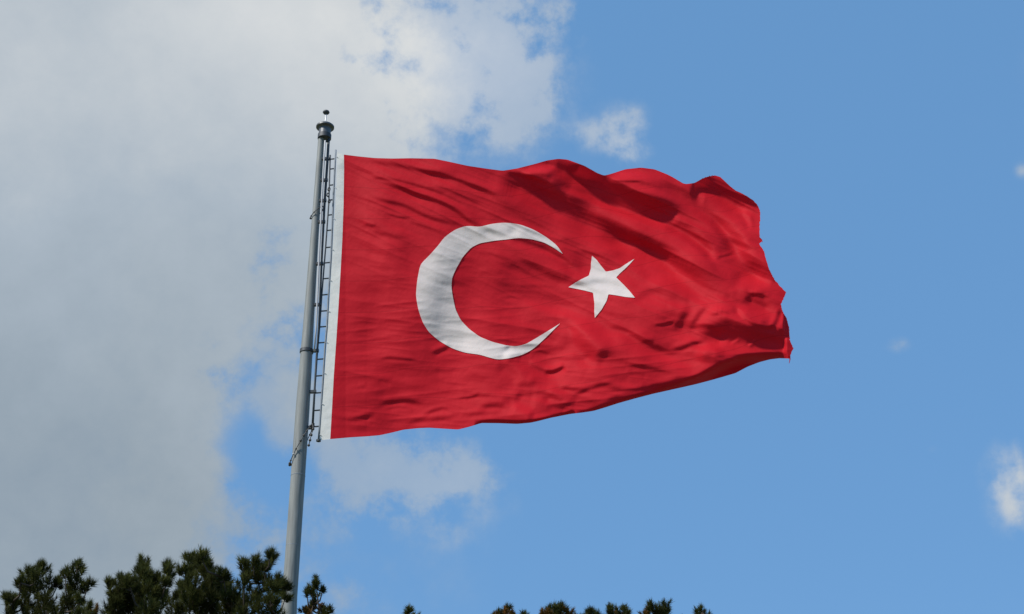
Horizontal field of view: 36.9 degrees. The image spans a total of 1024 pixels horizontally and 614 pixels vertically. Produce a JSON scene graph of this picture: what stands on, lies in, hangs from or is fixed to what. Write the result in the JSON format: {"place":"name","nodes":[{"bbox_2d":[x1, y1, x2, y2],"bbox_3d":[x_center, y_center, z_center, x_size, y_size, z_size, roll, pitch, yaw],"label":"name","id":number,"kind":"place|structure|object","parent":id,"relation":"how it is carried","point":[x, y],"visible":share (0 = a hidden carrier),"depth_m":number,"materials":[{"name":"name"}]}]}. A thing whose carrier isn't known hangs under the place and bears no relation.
{"place":"outdoors","nodes":[
{"label":"outdoors","id":0,"kind":"place"},
{"bbox_2d":[0,0,1023,613],"label":"sky","id":1,"kind":"structure","parent":0,"point":[158,158],"materials":[{"name":"blue"}]},
{"label":"ground","id":2,"kind":"structure","parent":0,"visible":0},
{"bbox_2d":[0,555,99,613],"bbox_3d":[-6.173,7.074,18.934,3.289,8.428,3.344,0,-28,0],"label":"pine tree","id":3,"kind":"object","parent":2,"relation":"on","point":[24,585],"visible":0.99,"depth_m":20.51,"materials":[{"name":"green plant"}]},
{"bbox_2d":[54,596,111,613],"bbox_3d":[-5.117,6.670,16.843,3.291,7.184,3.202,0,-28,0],"label":"pine tree","id":4,"kind":"object","parent":2,"relation":"on","point":[87,609],"visible":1,"depth_m":18.45,"materials":[{"name":"green plant"}]},
{"bbox_2d":[98,553,176,613],"bbox_3d":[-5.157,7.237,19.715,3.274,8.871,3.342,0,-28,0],"label":"pine tree","id":5,"kind":"object","parent":2,"relation":"on","point":[144,591],"visible":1,"depth_m":21.24,"materials":[{"name":"green plant"}]},
{"bbox_2d":[163,544,248,613],"bbox_3d":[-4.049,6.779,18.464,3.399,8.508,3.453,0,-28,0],"label":"pine tree","id":6,"kind":"object","parent":2,"relation":"on","point":[210,591],"visible":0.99,"depth_m":19.77,"materials":[{"name":"green plant"}]},
{"bbox_2d":[231,545,295,613],"bbox_3d":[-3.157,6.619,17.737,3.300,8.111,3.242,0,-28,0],"label":"pine tree","id":7,"kind":"object","parent":2,"relation":"on","point":[254,570],"visible":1,"depth_m":19.13,"materials":[{"name":"green plant"}]},
{"bbox_2d":[281,110,333,613],"bbox_3d":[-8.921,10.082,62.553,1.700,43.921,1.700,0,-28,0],"label":"flagpole","id":8,"kind":"object","parent":2,"relation":"on","point":[325,128],"visible":0.97,"depth_m":65.89,"materials":[{"name":"metal"}]},
{"bbox_2d":[288,423,314,465],"bbox_3d":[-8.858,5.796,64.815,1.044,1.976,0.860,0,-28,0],"label":"parrel beads","id":9,"kind":"object","parent":8,"relation":"hanging from","point":[300,440],"visible":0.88,"depth_m":64.54,"materials":[{"name":"metal"}]},
{"bbox_2d":[313,140,325,351],"bbox_3d":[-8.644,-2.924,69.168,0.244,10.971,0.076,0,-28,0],"label":"halyard","id":10,"kind":"object","parent":8,"relation":"hanging from","point":[319,246],"visible":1,"depth_m":69.02,"materials":[{"name":"white fabric"}]},
{"bbox_2d":[313,149,336,441],"bbox_3d":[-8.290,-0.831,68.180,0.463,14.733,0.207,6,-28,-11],"label":"rope","id":11,"kind":"object","parent":8,"relation":"attached to","point":[329,278],"visible":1,"depth_m":68.22,"materials":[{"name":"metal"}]},
{"bbox_2d":[320,152,793,439],"bbox_3d":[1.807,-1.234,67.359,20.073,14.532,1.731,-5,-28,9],"label":"flag","id":12,"kind":"object","parent":11,"relation":"attached to","point":[462,296],"visible":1,"depth_m":66.94,"materials":[{"name":"red fabric"}]},
{"bbox_2d":[297,574,334,613],"bbox_3d":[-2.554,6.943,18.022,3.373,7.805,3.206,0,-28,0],"label":"pine tree","id":13,"kind":"object","parent":2,"relation":"on","point":[320,608],"visible":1,"depth_m":19.65,"materials":[{"name":"green plant"}]},
{"bbox_2d":[403,601,421,613],"bbox_3d":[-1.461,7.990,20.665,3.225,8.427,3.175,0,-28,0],"label":"pine tree","id":14,"kind":"object","parent":2,"relation":"on","point":[408,608],"visible":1,"depth_m":22.75,"materials":[{"name":"green plant"}]},
{"bbox_2d":[491,601,528,613],"bbox_3d":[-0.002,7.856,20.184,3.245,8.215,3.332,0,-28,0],"label":"pine tree","id":15,"kind":"object","parent":2,"relation":"on","point":[505,609],"visible":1,"depth_m":21.87,"materials":[{"name":"green plant"}]},
{"bbox_2d":[539,599,602,613],"bbox_3d":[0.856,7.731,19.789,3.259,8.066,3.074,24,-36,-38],"label":"pine tree","id":16,"kind":"object","parent":2,"relation":"on","point":[559,608],"visible":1,"depth_m":21.10,"materials":[{"name":"green plant"}]},
{"bbox_2d":[605,602,632,613],"bbox_3d":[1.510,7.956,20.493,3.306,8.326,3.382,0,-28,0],"label":"pine tree","id":17,"kind":"object","parent":2,"relation":"on","point":[610,609],"visible":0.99,"depth_m":22.04,"materials":[{"name":"green plant"}]},
{"bbox_2d":[638,597,674,613],"bbox_3d":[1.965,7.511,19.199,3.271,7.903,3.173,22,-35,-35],"label":"pine tree","id":18,"kind":"object","parent":2,"relation":"on","point":[652,607],"visible":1,"depth_m":20.76,"materials":[{"name":"green plant"}]},
{"bbox_2d":[691,602,712,613],"bbox_3d":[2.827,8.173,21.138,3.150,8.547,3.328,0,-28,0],"label":"pine tree","id":19,"kind":"object","parent":2,"relation":"on","point":[699,609],"visible":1,"depth_m":23.04,"materials":[{"name":"green plant"}]}
]}

